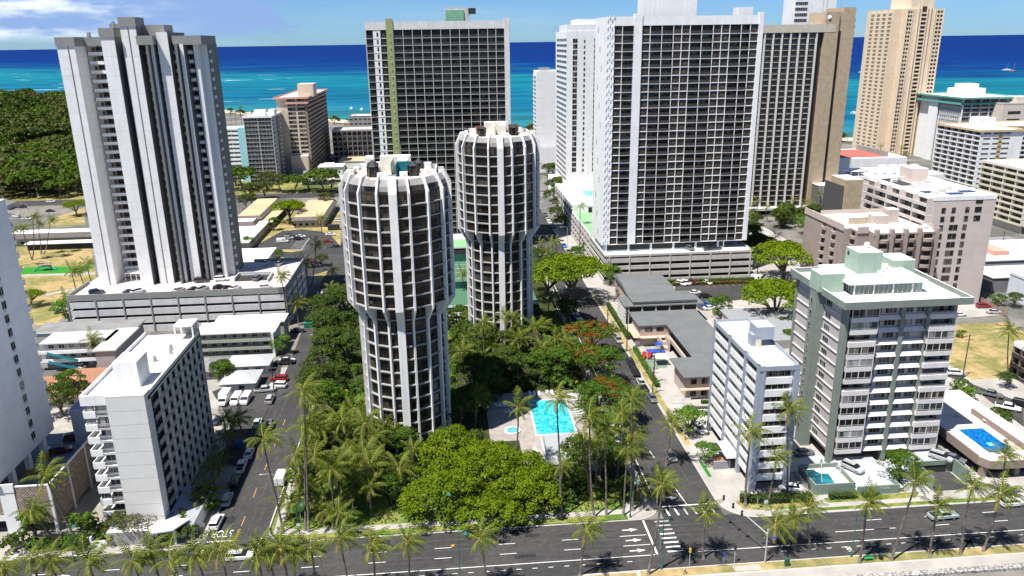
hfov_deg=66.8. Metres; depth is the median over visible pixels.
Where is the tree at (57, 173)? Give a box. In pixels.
[39,170,74,192]
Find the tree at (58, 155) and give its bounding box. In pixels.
[47,153,61,158]
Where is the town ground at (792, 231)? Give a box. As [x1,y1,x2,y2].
[8,113,1023,575]
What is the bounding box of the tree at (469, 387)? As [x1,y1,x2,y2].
[453,382,490,416]
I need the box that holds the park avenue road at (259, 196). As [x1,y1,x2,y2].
[15,192,338,206]
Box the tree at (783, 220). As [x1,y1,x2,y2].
[778,218,791,228]
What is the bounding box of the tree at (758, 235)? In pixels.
[747,232,769,244]
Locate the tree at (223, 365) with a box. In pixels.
[212,361,234,381]
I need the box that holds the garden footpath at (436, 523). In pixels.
[273,467,649,534]
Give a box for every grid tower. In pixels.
[364,8,510,233]
[592,0,764,244]
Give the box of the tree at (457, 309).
[447,304,467,323]
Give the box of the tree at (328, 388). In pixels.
[314,378,344,411]
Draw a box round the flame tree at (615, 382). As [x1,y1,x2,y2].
[591,373,630,405]
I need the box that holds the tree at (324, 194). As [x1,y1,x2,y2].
[317,192,334,200]
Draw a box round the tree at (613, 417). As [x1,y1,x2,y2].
[597,410,626,436]
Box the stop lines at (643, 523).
[208,503,706,553]
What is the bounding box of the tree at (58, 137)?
[39,133,73,143]
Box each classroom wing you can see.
[13,228,91,245]
[238,198,280,220]
[291,199,337,227]
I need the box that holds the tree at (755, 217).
[750,214,759,220]
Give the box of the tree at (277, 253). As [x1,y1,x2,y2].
[274,249,284,257]
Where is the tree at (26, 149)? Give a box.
[12,147,41,154]
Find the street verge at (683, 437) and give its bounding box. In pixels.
[592,291,690,444]
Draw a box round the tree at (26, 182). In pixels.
[4,165,44,193]
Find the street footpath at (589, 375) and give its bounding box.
[544,274,644,490]
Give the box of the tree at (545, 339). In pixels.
[539,336,565,360]
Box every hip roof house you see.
[0,198,15,209]
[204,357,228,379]
[218,369,262,391]
[228,353,275,373]
[289,170,306,179]
[302,177,329,185]
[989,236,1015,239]
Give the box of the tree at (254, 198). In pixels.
[246,193,257,203]
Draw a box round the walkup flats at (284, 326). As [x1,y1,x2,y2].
[214,313,288,341]
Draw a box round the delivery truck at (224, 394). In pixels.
[217,387,231,405]
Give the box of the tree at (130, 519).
[115,513,156,537]
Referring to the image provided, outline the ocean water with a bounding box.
[0,35,1023,137]
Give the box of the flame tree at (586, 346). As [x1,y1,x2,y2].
[557,340,615,379]
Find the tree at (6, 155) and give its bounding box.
[0,152,19,164]
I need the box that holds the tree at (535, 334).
[517,331,548,364]
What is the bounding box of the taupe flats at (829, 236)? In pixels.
[800,207,939,276]
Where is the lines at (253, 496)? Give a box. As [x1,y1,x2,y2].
[234,421,284,539]
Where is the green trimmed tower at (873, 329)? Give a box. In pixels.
[789,242,974,462]
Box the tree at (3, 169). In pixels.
[0,165,17,190]
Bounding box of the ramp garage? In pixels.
[876,444,968,492]
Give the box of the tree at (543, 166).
[540,163,553,172]
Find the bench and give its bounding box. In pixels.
[864,555,873,560]
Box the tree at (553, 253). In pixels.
[544,251,559,258]
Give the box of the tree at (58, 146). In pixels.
[40,141,74,152]
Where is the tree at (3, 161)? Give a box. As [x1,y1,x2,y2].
[0,158,17,185]
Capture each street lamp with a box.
[66,523,76,560]
[295,502,304,531]
[442,491,450,527]
[458,530,467,575]
[629,480,639,517]
[660,516,672,569]
[850,512,864,556]
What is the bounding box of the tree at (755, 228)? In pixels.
[747,224,763,241]
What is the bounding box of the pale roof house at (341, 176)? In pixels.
[328,175,342,185]
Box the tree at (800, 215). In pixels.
[792,213,804,227]
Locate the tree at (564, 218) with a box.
[553,215,569,228]
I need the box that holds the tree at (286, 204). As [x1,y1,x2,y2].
[268,199,305,222]
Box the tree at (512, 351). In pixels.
[490,343,523,377]
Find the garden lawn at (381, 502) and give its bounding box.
[284,475,390,528]
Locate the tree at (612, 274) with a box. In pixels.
[601,264,622,284]
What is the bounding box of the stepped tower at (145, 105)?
[54,17,243,284]
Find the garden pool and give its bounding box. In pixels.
[485,390,598,462]
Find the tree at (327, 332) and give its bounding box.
[308,325,351,357]
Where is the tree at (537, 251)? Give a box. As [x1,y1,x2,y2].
[533,247,546,258]
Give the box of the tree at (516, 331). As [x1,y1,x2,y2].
[502,324,533,351]
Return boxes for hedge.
[23,535,83,550]
[606,302,630,339]
[633,346,659,387]
[667,276,754,281]
[669,279,754,285]
[701,399,708,403]
[739,490,813,504]
[828,490,858,500]
[861,490,880,498]
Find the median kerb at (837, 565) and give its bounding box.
[638,543,1023,575]
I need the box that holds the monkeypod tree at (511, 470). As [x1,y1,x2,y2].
[396,423,562,531]
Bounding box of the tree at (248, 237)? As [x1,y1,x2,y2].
[243,236,253,242]
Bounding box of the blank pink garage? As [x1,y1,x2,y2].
[991,95,1023,120]
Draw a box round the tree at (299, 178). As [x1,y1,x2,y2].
[279,174,307,191]
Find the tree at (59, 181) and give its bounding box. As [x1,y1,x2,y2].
[40,177,76,196]
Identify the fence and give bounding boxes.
[670,398,690,403]
[794,470,807,489]
[979,296,1007,317]
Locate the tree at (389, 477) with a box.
[375,472,403,502]
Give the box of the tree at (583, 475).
[551,463,589,492]
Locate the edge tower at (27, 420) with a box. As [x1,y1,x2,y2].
[0,199,54,533]
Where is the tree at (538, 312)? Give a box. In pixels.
[533,308,547,320]
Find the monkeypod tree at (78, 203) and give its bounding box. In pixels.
[59,199,85,215]
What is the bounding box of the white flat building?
[242,247,276,261]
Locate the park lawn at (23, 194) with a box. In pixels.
[0,139,360,200]
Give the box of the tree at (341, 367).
[321,360,350,385]
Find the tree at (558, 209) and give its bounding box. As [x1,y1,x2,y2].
[549,206,563,222]
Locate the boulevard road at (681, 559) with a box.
[1,500,1023,575]
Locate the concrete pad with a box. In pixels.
[733,564,761,571]
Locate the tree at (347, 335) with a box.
[328,331,360,363]
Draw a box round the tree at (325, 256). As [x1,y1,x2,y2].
[314,254,328,265]
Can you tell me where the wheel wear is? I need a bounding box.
[0,245,1023,575]
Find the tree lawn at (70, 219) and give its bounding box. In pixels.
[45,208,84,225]
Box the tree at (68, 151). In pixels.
[48,147,75,154]
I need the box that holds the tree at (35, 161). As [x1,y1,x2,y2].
[10,155,62,190]
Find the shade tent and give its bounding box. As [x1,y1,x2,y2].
[653,353,668,362]
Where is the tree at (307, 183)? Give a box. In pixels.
[304,177,313,189]
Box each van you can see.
[230,391,241,405]
[240,390,252,404]
[274,469,287,485]
[276,238,288,242]
[751,273,764,279]
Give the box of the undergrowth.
[276,316,640,527]
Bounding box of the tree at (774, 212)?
[768,207,793,227]
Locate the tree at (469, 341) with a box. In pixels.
[448,337,484,370]
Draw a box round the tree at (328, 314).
[303,306,344,337]
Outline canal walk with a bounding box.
[711,553,1023,575]
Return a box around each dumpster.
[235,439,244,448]
[304,322,312,327]
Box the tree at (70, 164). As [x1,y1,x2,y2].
[53,159,82,188]
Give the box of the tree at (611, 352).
[589,344,628,383]
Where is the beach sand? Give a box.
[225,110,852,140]
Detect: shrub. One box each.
[0,531,30,550]
[14,507,51,536]
[60,530,88,550]
[62,511,99,532]
[82,522,104,545]
[96,529,112,544]
[149,531,171,543]
[171,507,188,517]
[175,524,200,538]
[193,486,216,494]
[200,493,220,510]
[287,460,312,482]
[294,463,320,483]
[315,454,333,466]
[329,386,348,401]
[332,437,356,453]
[343,356,351,366]
[344,393,360,405]
[346,379,364,394]
[351,362,362,373]
[352,392,365,406]
[369,457,391,473]
[393,450,411,460]
[402,468,419,477]
[403,458,424,475]
[405,471,424,485]
[447,318,455,329]
[448,330,455,340]
[450,374,458,380]
[450,389,456,399]
[451,364,467,371]
[470,428,483,439]
[477,393,494,410]
[482,386,502,401]
[515,377,533,388]
[524,381,535,388]
[539,373,555,386]
[547,312,556,319]
[552,481,580,506]
[555,321,568,333]
[568,376,577,387]
[568,477,587,491]
[573,477,592,498]
[579,389,597,400]
[588,487,603,497]
[612,474,636,497]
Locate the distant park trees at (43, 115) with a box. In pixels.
[0,88,71,143]
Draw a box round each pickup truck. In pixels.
[234,458,247,473]
[253,385,275,393]
[274,358,294,365]
[926,508,958,521]
[978,388,1003,398]
[994,401,1021,412]
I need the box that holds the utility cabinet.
[784,558,789,566]
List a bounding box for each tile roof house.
[43,376,54,387]
[47,367,107,407]
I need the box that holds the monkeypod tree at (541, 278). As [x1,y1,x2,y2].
[533,262,578,297]
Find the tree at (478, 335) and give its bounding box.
[466,323,503,351]
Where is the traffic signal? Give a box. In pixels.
[722,495,776,561]
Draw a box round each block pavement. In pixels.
[0,368,285,559]
[553,218,1023,515]
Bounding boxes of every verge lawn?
[271,490,651,539]
[589,572,637,575]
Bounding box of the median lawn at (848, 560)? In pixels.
[640,544,1023,575]
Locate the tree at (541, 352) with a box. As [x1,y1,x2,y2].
[524,348,554,383]
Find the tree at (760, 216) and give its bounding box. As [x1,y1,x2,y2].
[750,213,764,219]
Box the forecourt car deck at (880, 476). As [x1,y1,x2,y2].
[790,453,903,493]
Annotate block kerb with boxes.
[7,368,286,560]
[268,247,657,541]
[552,223,1023,516]
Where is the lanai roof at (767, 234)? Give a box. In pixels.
[742,231,769,241]
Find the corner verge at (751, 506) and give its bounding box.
[736,500,817,509]
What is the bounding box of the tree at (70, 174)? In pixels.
[56,168,81,192]
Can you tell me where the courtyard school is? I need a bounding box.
[625,309,712,398]
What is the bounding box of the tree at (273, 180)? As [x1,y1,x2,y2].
[269,173,288,191]
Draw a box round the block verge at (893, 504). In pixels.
[817,495,1012,510]
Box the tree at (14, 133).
[0,127,37,145]
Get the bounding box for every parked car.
[48,444,72,455]
[62,431,74,442]
[70,362,85,367]
[88,288,104,293]
[130,287,145,292]
[171,287,185,290]
[193,276,208,282]
[195,285,209,289]
[208,514,224,529]
[212,284,222,289]
[213,415,221,425]
[214,275,228,280]
[219,492,233,506]
[220,285,231,288]
[227,285,241,288]
[228,474,241,487]
[233,544,259,554]
[243,447,254,458]
[252,274,262,280]
[252,418,262,427]
[257,284,272,287]
[261,260,270,264]
[264,394,274,403]
[264,419,274,428]
[269,380,287,388]
[270,374,288,381]
[275,260,284,265]
[283,235,293,239]
[290,327,305,332]
[293,236,303,240]
[574,312,581,320]
[614,334,622,343]
[625,357,635,366]
[630,365,640,375]
[636,377,645,383]
[639,384,649,393]
[646,392,657,402]
[675,279,687,285]
[684,244,694,250]
[690,290,700,293]
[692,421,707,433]
[698,292,711,297]
[701,301,714,305]
[703,246,715,250]
[703,305,713,310]
[778,482,802,491]
[792,447,814,456]
[840,458,864,473]
[928,448,953,462]
[946,452,966,463]
[947,368,966,375]
[958,311,966,316]
[975,302,990,307]
[986,309,1001,313]
[1011,397,1023,406]
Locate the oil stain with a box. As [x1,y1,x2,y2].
[222,516,235,523]
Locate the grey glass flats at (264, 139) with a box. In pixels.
[242,109,286,182]
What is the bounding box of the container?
[327,224,339,229]
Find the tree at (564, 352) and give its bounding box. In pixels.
[544,345,582,383]
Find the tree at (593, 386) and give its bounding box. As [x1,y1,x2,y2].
[572,379,611,423]
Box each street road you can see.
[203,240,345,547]
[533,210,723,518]
[948,375,1023,426]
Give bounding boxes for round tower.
[338,145,455,452]
[455,121,539,354]
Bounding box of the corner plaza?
[622,500,655,518]
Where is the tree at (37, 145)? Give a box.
[20,141,52,153]
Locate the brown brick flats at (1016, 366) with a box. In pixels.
[1009,341,1023,383]
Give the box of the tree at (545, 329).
[529,319,557,341]
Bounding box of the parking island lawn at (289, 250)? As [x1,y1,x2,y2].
[283,249,300,251]
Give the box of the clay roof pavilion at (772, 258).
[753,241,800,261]
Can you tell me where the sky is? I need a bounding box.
[0,0,1023,49]
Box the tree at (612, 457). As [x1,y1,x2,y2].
[577,439,622,479]
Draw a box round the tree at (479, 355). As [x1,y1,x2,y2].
[456,348,491,381]
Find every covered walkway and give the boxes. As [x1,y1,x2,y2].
[24,239,92,250]
[262,208,285,227]
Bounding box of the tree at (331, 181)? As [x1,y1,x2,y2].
[320,172,340,191]
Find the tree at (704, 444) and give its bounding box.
[694,440,719,463]
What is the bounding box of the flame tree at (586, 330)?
[557,319,620,343]
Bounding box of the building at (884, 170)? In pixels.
[810,164,943,213]
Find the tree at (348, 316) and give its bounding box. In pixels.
[332,310,359,342]
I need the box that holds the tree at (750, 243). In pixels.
[741,240,755,246]
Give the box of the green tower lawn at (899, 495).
[824,492,918,502]
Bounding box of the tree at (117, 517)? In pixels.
[99,507,129,536]
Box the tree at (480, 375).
[470,370,503,391]
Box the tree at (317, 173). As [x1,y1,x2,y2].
[302,167,340,191]
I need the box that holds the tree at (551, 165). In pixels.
[546,163,554,173]
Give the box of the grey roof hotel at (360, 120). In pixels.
[349,113,370,126]
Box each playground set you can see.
[33,259,56,270]
[642,341,664,358]
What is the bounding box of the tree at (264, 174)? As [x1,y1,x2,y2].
[255,171,274,187]
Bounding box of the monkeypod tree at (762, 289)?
[740,277,795,311]
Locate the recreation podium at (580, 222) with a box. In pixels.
[555,184,594,255]
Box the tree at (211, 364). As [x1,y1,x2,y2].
[208,358,231,375]
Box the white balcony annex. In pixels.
[995,120,1023,158]
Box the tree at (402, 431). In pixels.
[391,425,420,453]
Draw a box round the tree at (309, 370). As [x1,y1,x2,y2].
[292,363,334,392]
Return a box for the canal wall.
[845,563,1023,575]
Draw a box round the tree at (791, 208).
[778,204,796,221]
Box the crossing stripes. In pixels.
[317,235,714,551]
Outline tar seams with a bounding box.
[29,250,1020,575]
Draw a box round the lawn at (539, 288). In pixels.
[270,246,655,540]
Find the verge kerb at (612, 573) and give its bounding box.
[582,570,639,575]
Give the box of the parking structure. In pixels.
[66,257,307,331]
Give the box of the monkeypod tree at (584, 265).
[534,253,614,298]
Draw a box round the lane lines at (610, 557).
[38,285,1016,575]
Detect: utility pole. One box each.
[266,366,274,393]
[604,295,611,322]
[624,313,631,350]
[649,367,657,391]
[650,353,656,375]
[962,334,974,377]
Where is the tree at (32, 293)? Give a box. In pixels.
[25,289,46,305]
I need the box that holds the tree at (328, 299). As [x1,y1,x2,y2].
[306,292,341,319]
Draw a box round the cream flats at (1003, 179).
[978,159,1023,233]
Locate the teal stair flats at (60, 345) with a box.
[34,319,145,368]
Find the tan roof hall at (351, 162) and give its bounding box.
[339,156,365,167]
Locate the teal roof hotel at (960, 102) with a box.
[913,83,1014,159]
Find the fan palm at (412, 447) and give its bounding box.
[400,437,422,467]
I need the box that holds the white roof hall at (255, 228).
[238,218,269,248]
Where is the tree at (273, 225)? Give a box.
[267,217,280,230]
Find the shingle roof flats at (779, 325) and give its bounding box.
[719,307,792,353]
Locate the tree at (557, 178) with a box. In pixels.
[544,176,562,186]
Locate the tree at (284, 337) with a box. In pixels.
[269,334,293,354]
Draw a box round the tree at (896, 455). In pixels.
[876,448,925,482]
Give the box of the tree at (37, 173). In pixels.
[5,166,56,195]
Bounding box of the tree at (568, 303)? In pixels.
[553,298,581,323]
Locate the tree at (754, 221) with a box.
[748,219,763,226]
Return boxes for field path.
[21,272,94,276]
[42,288,74,296]
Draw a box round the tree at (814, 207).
[806,204,821,212]
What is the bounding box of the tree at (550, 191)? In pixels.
[542,187,556,201]
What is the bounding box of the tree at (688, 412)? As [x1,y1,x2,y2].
[669,404,706,435]
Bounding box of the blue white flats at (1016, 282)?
[1006,271,1023,304]
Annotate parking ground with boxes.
[212,364,281,465]
[252,229,340,275]
[675,284,776,310]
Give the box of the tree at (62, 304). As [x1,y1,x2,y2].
[48,297,72,321]
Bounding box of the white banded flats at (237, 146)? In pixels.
[227,125,249,181]
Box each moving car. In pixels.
[225,548,253,562]
[664,448,677,461]
[999,496,1023,506]
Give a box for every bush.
[706,297,714,303]
[775,316,790,320]
[782,328,790,335]
[949,378,968,389]
[955,329,966,336]
[957,386,978,395]
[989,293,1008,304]
[990,406,1013,421]
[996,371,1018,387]
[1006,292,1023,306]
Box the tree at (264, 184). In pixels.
[255,181,273,198]
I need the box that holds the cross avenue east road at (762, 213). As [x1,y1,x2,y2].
[550,210,798,223]
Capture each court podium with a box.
[447,234,538,319]
[839,143,906,167]
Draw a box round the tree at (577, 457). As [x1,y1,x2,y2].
[555,432,595,472]
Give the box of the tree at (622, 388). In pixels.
[609,384,644,423]
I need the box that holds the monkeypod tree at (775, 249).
[750,238,813,279]
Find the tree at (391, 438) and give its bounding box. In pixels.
[367,425,402,457]
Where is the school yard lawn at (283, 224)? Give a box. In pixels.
[253,212,340,279]
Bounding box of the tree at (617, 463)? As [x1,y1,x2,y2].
[599,442,636,476]
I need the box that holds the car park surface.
[956,304,1001,318]
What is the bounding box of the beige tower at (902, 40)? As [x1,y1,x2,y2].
[852,0,944,155]
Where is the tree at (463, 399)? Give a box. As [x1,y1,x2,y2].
[448,393,476,426]
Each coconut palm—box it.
[0,546,26,575]
[8,486,57,540]
[10,222,23,247]
[10,537,56,575]
[16,219,32,259]
[19,450,82,549]
[24,209,42,258]
[27,536,78,575]
[33,218,44,253]
[43,213,58,253]
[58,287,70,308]
[62,533,119,575]
[64,260,83,288]
[72,261,89,283]
[79,255,95,281]
[79,326,105,367]
[108,536,159,575]
[129,526,174,575]
[149,531,198,575]
[173,527,220,575]
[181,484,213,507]
[189,473,226,497]
[197,452,229,484]
[200,525,249,575]
[205,444,232,476]
[211,421,242,457]
[212,407,232,439]
[215,411,247,447]
[222,404,252,438]
[239,528,279,575]
[243,419,288,532]
[247,527,292,575]
[258,521,308,575]
[263,482,303,519]
[271,263,292,325]
[280,534,310,575]
[282,436,313,505]
[283,458,316,499]
[284,290,309,325]
[284,371,325,532]
[285,406,326,530]
[290,525,332,575]
[291,418,328,456]
[292,473,323,515]
[295,429,332,457]
[297,406,333,450]
[297,438,335,471]
[298,405,328,453]
[298,458,340,501]
[299,386,326,412]
[301,253,314,289]
[301,492,346,526]
[306,235,324,286]
[308,449,352,506]
[310,412,341,454]
[314,209,328,248]
[316,447,352,529]
[316,458,357,502]
[322,263,339,283]
[322,493,360,536]
[322,516,362,575]
[323,405,354,443]
[324,280,340,289]
[324,401,361,441]
[326,452,358,505]
[329,414,356,440]
[332,442,356,462]
[333,444,362,474]
[334,431,361,458]
[335,468,367,507]
[336,396,365,422]
[342,408,384,446]
[345,435,385,490]
[346,425,376,455]
[349,446,392,503]
[350,518,398,575]
[351,415,379,450]
[353,468,390,516]
[355,467,384,506]
[356,419,392,454]
[365,407,401,452]
[368,426,403,451]
[369,439,392,469]
[376,450,417,484]
[389,520,428,575]
[452,337,476,382]
[455,264,466,290]
[458,323,476,344]
[459,306,467,320]
[460,516,499,575]
[468,382,491,427]
[472,310,496,352]
[481,334,505,352]
[493,305,518,363]
[501,326,530,349]
[502,386,534,449]
[506,309,523,340]
[509,324,534,349]
[522,315,550,337]
[528,336,555,375]
[534,237,545,246]
[536,314,553,335]
[539,244,551,257]
[539,287,561,320]
[543,379,578,517]
[545,235,560,251]
[545,325,565,367]
[546,314,561,332]
[546,449,579,502]
[551,326,577,341]
[553,235,562,251]
[554,300,573,321]
[557,331,576,367]
[566,505,606,575]
[569,425,603,498]
[572,395,611,517]
[576,198,586,245]
[577,346,597,380]
[587,422,614,487]
[593,412,621,515]
[606,395,639,463]
[606,425,649,515]
[619,381,648,511]
[619,415,652,510]
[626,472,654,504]
[642,461,679,509]
[644,464,682,574]
[654,408,689,465]
[684,489,724,559]
[731,411,774,506]
[752,257,760,273]
[753,196,763,212]
[756,503,802,550]
[761,204,771,221]
[764,441,792,504]
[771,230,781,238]
[772,391,809,491]
[775,203,787,228]
[775,498,813,549]
[794,492,828,546]
[852,480,890,563]
[889,461,937,560]
[918,484,957,557]
[950,467,997,554]
[977,471,1023,551]
[983,437,1023,494]
[994,317,1023,383]
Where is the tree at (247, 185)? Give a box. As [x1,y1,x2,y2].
[241,182,259,193]
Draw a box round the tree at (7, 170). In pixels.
[1,169,21,191]
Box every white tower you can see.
[533,67,555,172]
[548,19,594,198]
[782,0,836,24]
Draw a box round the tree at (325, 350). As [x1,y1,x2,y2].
[298,345,344,379]
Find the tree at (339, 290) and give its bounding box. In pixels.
[330,285,354,311]
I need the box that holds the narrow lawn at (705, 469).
[699,462,711,476]
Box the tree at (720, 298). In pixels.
[708,295,732,318]
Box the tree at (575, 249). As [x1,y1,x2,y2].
[568,246,585,255]
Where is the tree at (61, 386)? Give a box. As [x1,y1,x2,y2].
[46,380,81,416]
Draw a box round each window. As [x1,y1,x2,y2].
[1,300,6,309]
[4,314,9,323]
[7,327,12,336]
[10,341,15,350]
[13,354,18,363]
[16,367,21,376]
[19,380,24,389]
[22,393,27,401]
[25,405,29,414]
[28,418,32,427]
[31,430,35,439]
[84,406,94,411]
[86,418,96,424]
[94,405,106,412]
[96,47,137,265]
[97,417,109,425]
[101,429,111,435]
[101,493,111,498]
[103,442,113,447]
[106,455,115,459]
[108,467,118,472]
[111,479,120,484]
[113,491,122,496]
[115,503,124,508]
[247,114,285,182]
[348,191,356,202]
[349,205,357,215]
[350,218,358,228]
[351,231,359,241]
[352,243,360,254]
[353,256,361,267]
[354,269,362,279]
[355,281,363,292]
[356,293,364,304]
[361,194,374,204]
[362,207,375,217]
[363,220,376,230]
[364,233,377,243]
[365,246,378,256]
[366,259,379,269]
[367,30,504,230]
[367,272,380,282]
[368,285,381,295]
[368,319,373,329]
[369,297,382,307]
[369,332,374,342]
[370,312,447,446]
[377,309,384,318]
[378,322,387,331]
[379,195,388,204]
[379,335,388,345]
[380,208,389,217]
[380,221,389,231]
[380,348,389,358]
[380,361,390,371]
[381,235,390,244]
[382,248,391,257]
[383,261,392,270]
[384,273,393,282]
[385,286,394,295]
[386,299,394,307]
[390,310,395,318]
[391,324,397,332]
[392,337,397,345]
[393,350,398,358]
[394,363,399,371]
[395,46,403,51]
[397,194,406,204]
[398,207,407,217]
[398,221,408,230]
[399,234,408,243]
[400,247,409,256]
[401,260,410,269]
[401,272,411,282]
[402,285,411,294]
[403,298,412,307]
[404,309,410,318]
[405,53,412,56]
[405,323,411,331]
[406,336,412,345]
[407,349,413,358]
[408,362,413,371]
[410,192,424,203]
[411,205,425,216]
[412,218,426,229]
[412,231,426,242]
[413,244,427,255]
[414,53,421,56]
[414,60,422,63]
[414,257,428,268]
[414,270,428,281]
[415,282,429,293]
[415,320,425,330]
[415,333,425,343]
[416,295,429,306]
[416,307,424,317]
[416,346,426,356]
[417,359,427,369]
[422,31,430,34]
[424,60,431,63]
[424,67,431,70]
[429,189,439,200]
[430,202,439,213]
[430,316,436,326]
[430,329,436,339]
[431,215,440,226]
[431,228,440,239]
[431,342,437,353]
[432,240,441,252]
[432,253,441,264]
[433,67,441,70]
[433,265,442,277]
[434,74,441,77]
[434,81,441,84]
[434,88,442,91]
[434,278,443,289]
[434,290,443,301]
[441,38,449,41]
[443,81,450,84]
[443,88,451,91]
[444,185,447,196]
[444,198,447,208]
[445,211,448,221]
[446,223,448,233]
[446,236,449,246]
[447,248,449,258]
[447,260,449,271]
[460,45,468,48]
[465,147,472,154]
[465,157,472,164]
[465,166,472,174]
[466,176,473,183]
[466,185,473,193]
[466,195,473,202]
[467,204,474,212]
[467,213,474,221]
[467,222,474,230]
[469,218,536,349]
[470,52,477,55]
[474,242,479,250]
[475,253,479,260]
[476,148,486,155]
[476,158,486,165]
[476,167,487,175]
[477,177,487,184]
[477,187,487,194]
[477,196,487,203]
[478,206,488,213]
[478,215,488,222]
[478,224,488,231]
[479,59,487,62]
[479,66,487,71]
[483,234,489,241]
[483,244,490,251]
[483,254,490,261]
[483,264,491,271]
[484,274,491,281]
[490,148,496,155]
[490,158,496,165]
[490,168,496,175]
[490,178,497,184]
[490,187,497,194]
[491,197,497,204]
[491,206,497,213]
[491,216,497,222]
[491,225,498,232]
[493,235,497,241]
[493,245,498,251]
[494,255,498,261]
[494,265,498,271]
[494,275,498,281]
[494,285,498,291]
[503,148,509,155]
[503,158,510,165]
[504,167,510,175]
[504,177,510,184]
[504,187,510,194]
[504,196,510,203]
[504,206,510,213]
[504,215,510,222]
[504,244,508,251]
[505,225,511,231]
[505,234,508,241]
[505,275,509,281]
[505,285,509,291]
[512,243,518,250]
[512,253,518,260]
[512,263,518,270]
[512,273,518,280]
[513,147,522,154]
[513,157,522,164]
[513,166,522,174]
[513,176,522,183]
[513,233,518,240]
[514,185,522,193]
[514,195,522,202]
[514,204,523,212]
[514,214,523,221]
[514,223,523,231]
[526,145,531,153]
[526,155,531,163]
[527,164,532,172]
[527,174,532,181]
[527,183,532,191]
[527,193,532,200]
[527,202,532,210]
[527,211,532,219]
[527,220,532,228]
[556,39,565,179]
[611,26,755,242]
[619,156,628,159]
[619,163,627,166]
[619,171,627,174]
[620,117,629,121]
[620,125,629,128]
[620,132,628,136]
[620,140,628,143]
[620,148,628,151]
[621,77,630,83]
[621,85,630,88]
[621,93,630,96]
[621,101,629,104]
[621,109,629,112]
[622,44,631,48]
[622,52,631,55]
[622,61,631,64]
[622,69,630,72]
[623,27,632,30]
[623,36,631,39]
[647,116,656,119]
[647,124,656,127]
[647,132,655,135]
[648,84,657,90]
[648,92,657,96]
[648,100,657,103]
[648,108,656,111]
[649,60,658,65]
[649,68,658,71]
[649,76,658,79]
[650,35,659,38]
[650,44,659,47]
[650,52,659,55]
[651,27,660,30]
[656,327,663,330]
[659,100,668,103]
[660,76,669,79]
[660,84,669,87]
[660,92,668,95]
[661,52,670,55]
[661,60,670,63]
[661,68,669,71]
[662,27,671,30]
[662,35,671,38]
[690,391,695,395]
[691,379,696,384]
[701,390,706,395]
[702,378,707,383]
[710,414,721,431]
[711,403,722,419]
[712,393,722,409]
[713,372,724,387]
[713,382,723,398]
[714,360,725,377]
[715,350,726,365]
[716,328,727,342]
[716,339,727,353]
[725,433,735,451]
[726,423,736,440]
[727,401,738,417]
[727,412,737,428]
[728,390,739,406]
[729,378,740,394]
[730,366,741,383]
[731,355,742,371]
[732,343,743,359]
[740,454,746,464]
[741,444,747,454]
[744,408,751,419]
[745,396,752,408]
[746,384,754,396]
[747,372,755,384]
[748,360,756,371]
[750,33,814,204]
[757,468,780,473]
[759,456,781,461]
[760,445,782,449]
[761,433,784,437]
[763,409,786,413]
[763,420,785,426]
[764,396,787,401]
[765,384,789,389]
[766,370,790,376]
[812,426,817,435]
[813,415,818,423]
[814,404,819,413]
[816,392,821,401]
[817,381,822,390]
[818,370,823,379]
[820,358,825,367]
[821,346,826,355]
[822,335,827,343]
[824,323,829,331]
[825,311,830,319]
[826,299,832,307]
[867,439,877,443]
[868,428,879,432]
[870,416,881,420]
[871,404,882,409]
[873,393,884,397]
[875,381,886,385]
[876,369,887,374]
[878,244,886,248]
[878,357,889,362]
[879,235,887,239]
[880,344,891,349]
[881,332,893,337]
[883,320,894,325]
[885,308,896,312]
[887,438,893,442]
[889,427,895,431]
[890,415,897,419]
[892,404,899,408]
[894,392,900,396]
[896,380,902,384]
[897,368,904,373]
[897,437,904,441]
[898,426,906,430]
[899,356,906,361]
[900,415,907,419]
[901,344,908,348]
[902,403,909,407]
[903,331,910,336]
[903,391,911,396]
[904,319,911,324]
[905,379,913,384]
[906,307,913,311]
[907,367,915,372]
[909,355,917,360]
[911,343,919,348]
[912,331,920,336]
[914,318,922,323]
[916,307,924,311]
[919,268,926,272]
[920,259,928,263]
[921,251,929,255]
[922,242,930,246]
[924,233,932,237]
[929,11,942,92]
[934,144,941,170]
[941,99,1008,120]
[973,215,980,220]
[974,207,981,211]
[1005,186,1013,190]
[1007,174,1015,178]
[1008,111,1020,113]
[1011,218,1020,223]
[1012,212,1021,217]
[1013,207,1022,211]
[1015,201,1023,205]
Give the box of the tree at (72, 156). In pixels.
[54,153,77,179]
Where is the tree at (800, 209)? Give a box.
[795,207,809,213]
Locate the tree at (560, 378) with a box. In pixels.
[551,373,568,384]
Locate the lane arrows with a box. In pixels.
[61,496,676,575]
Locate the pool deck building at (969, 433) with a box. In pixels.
[937,390,1023,476]
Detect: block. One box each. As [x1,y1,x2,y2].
[78,319,215,547]
[318,162,345,174]
[365,142,373,162]
[613,274,703,324]
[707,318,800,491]
[822,175,863,209]
[981,265,1023,292]
[985,239,1023,265]

